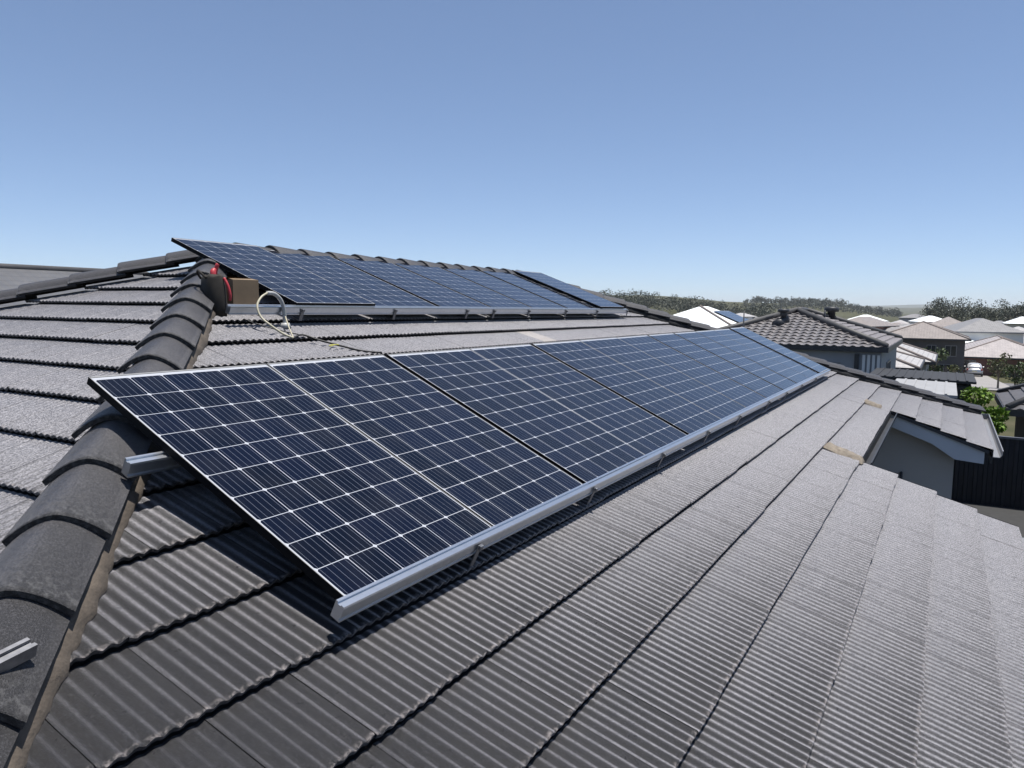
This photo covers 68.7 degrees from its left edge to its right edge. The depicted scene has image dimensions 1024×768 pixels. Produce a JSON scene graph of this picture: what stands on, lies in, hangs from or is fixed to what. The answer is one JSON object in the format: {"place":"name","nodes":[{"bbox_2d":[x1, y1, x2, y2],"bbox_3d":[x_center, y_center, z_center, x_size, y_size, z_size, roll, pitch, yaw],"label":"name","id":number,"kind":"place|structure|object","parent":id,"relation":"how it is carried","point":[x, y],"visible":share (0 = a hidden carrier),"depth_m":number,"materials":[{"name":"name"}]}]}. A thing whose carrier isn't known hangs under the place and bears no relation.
{"place":"outdoors","nodes":[
{"label":"outdoors","id":0,"kind":"place"},
{"bbox_2d":[0,0,1023,307],"label":"sky","id":1,"kind":"structure","parent":0,"point":[861,152],"materials":[{"name":"blue"}]},
{"bbox_2d":[611,295,1023,436],"bbox_3d":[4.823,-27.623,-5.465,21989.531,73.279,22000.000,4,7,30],"label":"ground","id":2,"kind":"structure","parent":0,"point":[1010,425],"depth_m":1013.86,"materials":[{"name":"green plant"}]},
{"bbox_2d":[0,263,151,307],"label":"house","id":3,"kind":"structure","parent":2,"relation":"on","point":[13,276],"depth_m":21.93,"materials":[{"name":"tile"}]},
{"bbox_2d":[0,242,1023,767],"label":"house","id":4,"kind":"structure","parent":2,"relation":"on","point":[824,572],"depth_m":3.31,"materials":[{"name":"grey tile"}]},
{"bbox_2d":[0,637,37,672],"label":"rail offcut","id":5,"kind":"object","parent":4,"relation":"on","point":[18,653],"visible":1,"depth_m":1.93,"materials":[{"name":"metal"}]},
{"bbox_2d":[121,451,181,477],"bbox_3d":[1.531,-0.137,8.219,0.166,0.166,12.236,4,7,30],"label":"mounting rail","id":6,"kind":"object","parent":4,"relation":"attached to","point":[144,464],"visible":0.02,"depth_m":2.99,"materials":[{"name":"metal"}]},
{"bbox_2d":[196,263,231,315],"bbox_3d":[-2.323,-0.694,5.593,0.371,0.394,0.270,-11,11,-34],"label":"tool bag","id":7,"kind":"object","parent":4,"relation":"on","point":[213,286],"visible":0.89,"depth_m":5.55,"materials":[{"name":"fabric"}]},
{"bbox_2d":[225,277,258,303],"bbox_3d":[-2.131,-0.689,5.884,0.180,0.295,0.210,6,8,44],"label":"cardboard box","id":8,"kind":"object","parent":4,"relation":"on","point":[244,290],"visible":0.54,"depth_m":5.81,"materials":[{"name":"brown cardboard"}]},
{"bbox_2d":[243,291,381,352],"bbox_3d":[-1.519,-0.467,5.739,0.986,0.480,0.374,1,6,-1],"label":"conduit loop","id":9,"kind":"object","parent":4,"relation":"on","point":[285,324],"visible":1,"depth_m":5.73,"materials":[{"name":"beige plastic"}]},
{"bbox_2d":[225,304,628,320],"bbox_3d":[-0.125,-0.843,8.841,0.145,0.129,7.832,4,7,30],"label":"mounting rail","id":10,"kind":"object","parent":4,"relation":"attached to","point":[251,309],"visible":1,"depth_m":7.09,"materials":[{"name":"metal"}]},
{"bbox_2d":[171,238,374,305],"bbox_3d":[-2.158,-1.008,6.789,1.650,0.037,0.958,26,17,26],"label":"solar panel","id":11,"kind":"object","parent":10,"relation":"on","point":[289,282],"visible":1,"depth_m":6.70,"materials":[{"name":"blue glass"}]},
{"bbox_2d":[267,250,434,305],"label":"solar panel","id":12,"kind":"object","parent":10,"relation":"on","point":[376,291],"visible":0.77,"depth_m":7.64,"materials":[{"name":"blue glass"}]},
{"bbox_2d":[333,256,488,306],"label":"solar panel","id":13,"kind":"object","parent":10,"relation":"on","point":[421,287],"visible":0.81,"depth_m":8.46,"materials":[{"name":"blue glass"}]},
{"bbox_2d":[394,263,528,306],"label":"solar panel","id":14,"kind":"object","parent":10,"relation":"on","point":[466,287],"visible":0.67,"depth_m":9.35,"materials":[{"name":"blue glass"}]},
{"bbox_2d":[441,267,564,307],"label":"solar panel","id":15,"kind":"object","parent":10,"relation":"on","point":[513,292],"visible":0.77,"depth_m":10.22,"materials":[{"name":"blue glass"}]},
{"bbox_2d":[482,270,593,307],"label":"solar panel","id":16,"kind":"object","parent":10,"relation":"on","point":[546,293],"visible":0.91,"depth_m":11.08,"materials":[{"name":"blue glass"}]},
{"bbox_2d":[512,270,623,308],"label":"solar panel","id":17,"kind":"object","parent":10,"relation":"on","point":[571,290],"visible":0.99,"depth_m":11.90,"materials":[{"name":"blue glass"}]},
{"bbox_2d":[331,369,830,622],"bbox_3d":[2.448,0.317,7.889,0.166,0.166,12.276,4,7,30],"label":"mounting rail","id":18,"kind":"object","parent":4,"relation":"attached to","point":[345,607],"visible":0.87,"depth_m":3.54,"materials":[{"name":"metal"}]},
{"bbox_2d":[87,364,491,599],"bbox_3d":[-0.978,0.335,3.389,1.650,0.036,0.994,31,19,24],"label":"solar panel","id":19,"kind":"object","parent":18,"relation":"on","point":[332,504],"visible":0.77,"depth_m":3.27,"materials":[{"name":"blue glass"}]},
{"bbox_2d":[267,354,581,525],"bbox_3d":[-0.477,0.251,4.247,1.650,0.037,0.988,31,19,24],"label":"solar panel","id":20,"kind":"object","parent":18,"relation":"on","point":[487,472],"visible":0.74,"depth_m":4.17,"materials":[{"name":"blue glass"}]},
{"bbox_2d":[386,348,644,483],"bbox_3d":[0.044,0.166,5.139,1.650,0.038,0.994,31,19,24],"label":"solar panel","id":21,"kind":"object","parent":18,"relation":"on","point":[578,447],"visible":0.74,"depth_m":5.05,"materials":[{"name":"blue glass"}]},
{"bbox_2d":[469,344,686,454],"bbox_3d":[0.544,0.086,5.999,1.650,0.038,0.988,31,19,24],"label":"solar panel","id":22,"kind":"object","parent":18,"relation":"on","point":[620,418],"visible":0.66,"depth_m":5.95,"materials":[{"name":"blue glass"}]},
{"bbox_2d":[531,340,719,434],"bbox_3d":[1.066,-0.001,6.892,1.650,0.036,0.994,31,19,24],"label":"solar panel","id":23,"kind":"object","parent":18,"relation":"on","point":[676,411],"visible":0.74,"depth_m":6.82,"materials":[{"name":"blue glass"}]},
{"bbox_2d":[579,337,745,418],"bbox_3d":[1.568,-0.084,7.753,1.650,0.038,0.994,31,19,24],"label":"solar panel","id":24,"kind":"object","parent":18,"relation":"on","point":[693,391],"visible":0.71,"depth_m":7.71,"materials":[{"name":"blue glass"}]},
{"bbox_2d":[617,335,765,406],"bbox_3d":[2.069,-0.167,8.611,1.650,0.037,0.988,31,19,24],"label":"solar panel","id":25,"kind":"object","parent":18,"relation":"on","point":[705,375],"visible":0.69,"depth_m":8.57,"materials":[{"name":"blue glass"}]},
{"bbox_2d":[648,333,781,397],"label":"solar panel","id":26,"kind":"object","parent":18,"relation":"on","point":[750,381],"visible":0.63,"depth_m":9.45,"materials":[{"name":"blue glass"}]},
{"bbox_2d":[674,331,796,389],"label":"solar panel","id":27,"kind":"object","parent":18,"relation":"on","point":[743,362],"visible":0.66,"depth_m":10.34,"materials":[{"name":"blue glass"}]},
{"bbox_2d":[695,330,807,382],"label":"solar panel","id":28,"kind":"object","parent":18,"relation":"on","point":[760,359],"visible":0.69,"depth_m":11.21,"materials":[{"name":"blue glass"}]},
{"bbox_2d":[714,329,817,377],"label":"solar panel","id":29,"kind":"object","parent":18,"relation":"on","point":[769,353],"visible":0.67,"depth_m":12.09,"materials":[{"name":"blue glass"}]},
{"bbox_2d":[729,327,827,372],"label":"solar panel","id":30,"kind":"object","parent":18,"relation":"on","point":[784,351],"visible":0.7,"depth_m":12.92,"materials":[{"name":"blue glass"}]},
{"bbox_2d":[600,289,779,316],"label":"hill wood","id":31,"kind":"object","parent":2,"relation":"on","point":[759,311],"visible":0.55,"depth_m":590.25,"materials":[{"name":"green plant"}]},
{"bbox_2d":[674,305,737,327],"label":"house","id":32,"kind":"structure","parent":2,"relation":"on","point":[706,315],"depth_m":50.12,"materials":[{"name":"white metal"}]},
{"bbox_2d":[714,311,741,321],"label":"solar panel","id":33,"kind":"object","parent":32,"relation":"on","point":[727,316],"visible":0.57,"depth_m":50.96,"materials":[{"name":"blue glass"}]},
{"bbox_2d":[719,311,742,320],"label":"solar panel","id":34,"kind":"object","parent":32,"relation":"on","point":[731,316],"visible":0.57,"depth_m":51.98,"materials":[{"name":"blue glass"}]},
{"bbox_2d":[723,311,745,320],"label":"solar panel","id":35,"kind":"object","parent":32,"relation":"on","point":[734,315],"visible":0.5,"depth_m":52.91,"materials":[{"name":"blue glass"}]},
{"bbox_2d":[737,313,756,319],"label":"house","id":36,"kind":"structure","parent":2,"relation":"on","point":[748,316],"depth_m":344.29,"materials":[{"name":"white metal"}]},
{"bbox_2d":[719,307,902,372],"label":"house","id":37,"kind":"structure","parent":2,"relation":"on","point":[829,336],"depth_m":30.47,"materials":[{"name":"tile"}]},
{"bbox_2d":[886,359,890,368],"bbox_3d":[15.943,-0.341,31.792,0.065,1.300,2.200,4,7,30],"label":"window","id":38,"kind":"structure","parent":37,"relation":"in","point":[888,364],"depth_m":31.73,"materials":[{"name":"glass"}]},
{"bbox_2d":[741,295,902,316],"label":"ridge scrub","id":39,"kind":"object","parent":2,"relation":"on","point":[799,302],"visible":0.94,"depth_m":1148.54,"materials":[{"name":"green plant"}]},
{"bbox_2d":[848,315,888,321],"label":"house","id":40,"kind":"structure","parent":2,"relation":"on","point":[870,316],"depth_m":234.68,"materials":[{"name":"white metal"}]},
{"bbox_2d":[849,317,899,329],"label":"house","id":41,"kind":"structure","parent":2,"relation":"on","point":[876,323],"depth_m":157.51,"materials":[{"name":"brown tile"}]},
{"bbox_2d":[885,327,901,331],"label":"house","id":42,"kind":"structure","parent":2,"relation":"on","point":[891,329],"depth_m":156.92,"materials":[{"name":"grey tile"}]},
{"bbox_2d":[895,350,924,370],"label":"house","id":43,"kind":"structure","parent":2,"relation":"on","point":[905,361],"depth_m":44.36,"materials":[{"name":"grey tile"}]},
{"bbox_2d":[898,314,924,322],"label":"house","id":44,"kind":"structure","parent":2,"relation":"on","point":[906,318],"depth_m":320.91,"materials":[{"name":"grey tile"}]},
{"bbox_2d":[897,343,937,370],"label":"house","id":45,"kind":"structure","parent":2,"relation":"on","point":[930,357],"depth_m":55.03,"materials":[{"name":"grey tile"}]},
{"bbox_2d":[870,368,976,400],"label":"shed","id":46,"kind":"structure","parent":2,"relation":"on","point":[962,381],"depth_m":24.57,"materials":[{"name":"grey metal"}]},
{"bbox_2d":[907,316,941,323],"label":"house","id":47,"kind":"structure","parent":2,"relation":"on","point":[930,319],"depth_m":235.00,"materials":[{"name":"white metal"}]},
{"bbox_2d":[896,378,956,398],"bbox_3d":[11.603,1.427,21.250,1.590,2.832,4.040,4,7,30],"label":"patio cover","id":48,"kind":"object","parent":2,"relation":"on","point":[947,388],"visible":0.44,"depth_m":21.21,"materials":[{"name":"metal"}]},
{"bbox_2d":[889,321,971,372],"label":"house","id":49,"kind":"structure","parent":2,"relation":"on","point":[923,334],"depth_m":88.52,"materials":[{"name":"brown tile"}]},
{"bbox_2d":[926,345,935,351],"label":"window","id":50,"kind":"structure","parent":49,"relation":"in","point":[932,347],"depth_m":88.60,"materials":[{"name":"glass"}]},
{"bbox_2d":[938,364,951,371],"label":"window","id":51,"kind":"structure","parent":49,"relation":"in","point":[945,369],"depth_m":88.08,"materials":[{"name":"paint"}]},
{"bbox_2d":[945,345,956,356],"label":"window","id":52,"kind":"structure","parent":49,"relation":"in","point":[952,350],"depth_m":87.64,"materials":[{"name":"glass"}]},
{"bbox_2d":[923,346,949,371],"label":"tree","id":53,"kind":"object","parent":2,"relation":"on","point":[942,356],"visible":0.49,"depth_m":81.84,"materials":[{"name":"green plant"}]},
{"bbox_2d":[932,317,960,326],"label":"house","id":54,"kind":"structure","parent":2,"relation":"on","point":[946,321],"depth_m":155.95,"materials":[{"name":"brown tile"}]},
{"bbox_2d":[947,364,962,372],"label":"shrub","id":55,"kind":"object","parent":2,"relation":"on","point":[954,368],"visible":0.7,"depth_m":86.09,"materials":[{"name":"green plant"}]},
{"bbox_2d":[918,296,1023,321],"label":"valley wood","id":56,"kind":"object","parent":2,"relation":"on","point":[958,314],"visible":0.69,"depth_m":303.74,"materials":[{"name":"green plant"}]},
{"bbox_2d":[969,310,983,318],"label":"tree","id":57,"kind":"object","parent":2,"relation":"on","point":[974,316],"visible":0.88,"depth_m":295.86,"materials":[{"name":"green plant"}]},
{"bbox_2d":[943,318,1023,342],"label":"house","id":58,"kind":"structure","parent":2,"relation":"on","point":[975,329],"depth_m":118.99,"materials":[{"name":"grey tile"}]},
{"bbox_2d":[960,385,1009,434],"bbox_3d":[13.179,1.429,21.278,1.489,2.872,1.245,-1,6,-19],"label":"bush","id":59,"kind":"object","parent":2,"relation":"on","point":[985,396],"visible":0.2,"depth_m":20.86,"materials":[{"name":"green plant"}]},
{"bbox_2d":[951,436,1023,509],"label":"fence","id":60,"kind":"object","parent":2,"relation":"on","point":[998,482],"visible":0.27,"depth_m":17.72,"materials":[{"name":"grey metal"}]},
{"bbox_2d":[963,335,1023,376],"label":"house","id":61,"kind":"structure","parent":2,"relation":"on","point":[981,351],"depth_m":95.94,"materials":[{"name":"tile"}]},
{"bbox_2d":[963,360,975,369],"bbox_3d":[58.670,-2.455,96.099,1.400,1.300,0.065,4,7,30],"label":"garage door","id":62,"kind":"structure","parent":61,"relation":"in","point":[966,362],"depth_m":96.19,"materials":[{"name":"paint"}]},
{"bbox_2d":[987,353,1011,387],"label":"tree","id":63,"kind":"object","parent":2,"relation":"on","point":[998,368],"visible":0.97,"depth_m":65.48,"materials":[{"name":"green plant"}]},
{"bbox_2d":[992,420,1006,434],"bbox_3d":[12.804,1.964,19.994,0.678,2.054,0.835,4,7,30],"label":"bush","id":64,"kind":"object","parent":2,"relation":"on","point":[1000,427],"visible":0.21,"depth_m":19.60,"materials":[{"name":"green plant"}]},
{"bbox_2d":[997,361,1013,377],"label":"shrub","id":65,"kind":"object","parent":2,"relation":"on","point":[1008,365],"visible":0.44,"depth_m":90.52,"materials":[{"name":"green plant"}]},
{"bbox_2d":[999,311,1014,321],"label":"tree","id":66,"kind":"object","parent":2,"relation":"on","point":[1010,314],"visible":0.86,"depth_m":286.82,"materials":[{"name":"green plant"}]},
{"bbox_2d":[995,383,1023,437],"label":"house","id":67,"kind":"structure","parent":2,"relation":"on","point":[1011,399],"depth_m":22.85,"materials":[{"name":"tile"}]},
{"bbox_2d":[1002,361,1023,384],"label":"tree","id":68,"kind":"object","parent":2,"relation":"on","point":[1015,376],"visible":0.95,"depth_m":59.94,"materials":[{"name":"green plant"}]},
{"bbox_2d":[1002,317,1023,327],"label":"house","id":69,"kind":"structure","parent":2,"relation":"on","point":[1016,322],"depth_m":214.67,"materials":[{"name":"white metal"}]},
{"bbox_2d":[1016,364,1023,382],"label":"shrub","id":70,"kind":"object","parent":2,"relation":"on","point":[1022,369],"visible":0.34,"depth_m":67.82,"materials":[{"name":"green plant"}]},
{"bbox_2d":[872,304,972,307],"bbox_3d":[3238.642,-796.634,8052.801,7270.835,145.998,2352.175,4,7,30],"label":"hills","id":71,"kind":"structure","parent":0,"point":[910,306],"depth_m":7878.52,"materials":[{"name":"green plant"}]},
{"bbox_2d":[971,375,1009,389],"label":"driveway","id":72,"kind":"structure","parent":0,"point":[988,383],"depth_m":73.71,"materials":[{"name":"concrete"}]},
{"bbox_2d":[964,363,983,376],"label":"parked car","id":73,"kind":"object","parent":72,"relation":"on","point":[974,368],"visible":0.88,"depth_m":90.79,"materials":[{"name":"silver metal"}]},
{"bbox_2d":[960,502,1023,537],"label":"path","id":74,"kind":"structure","parent":0,"point":[1013,516],"depth_m":17.03,"materials":[{"name":"grey concrete"}]}
]}

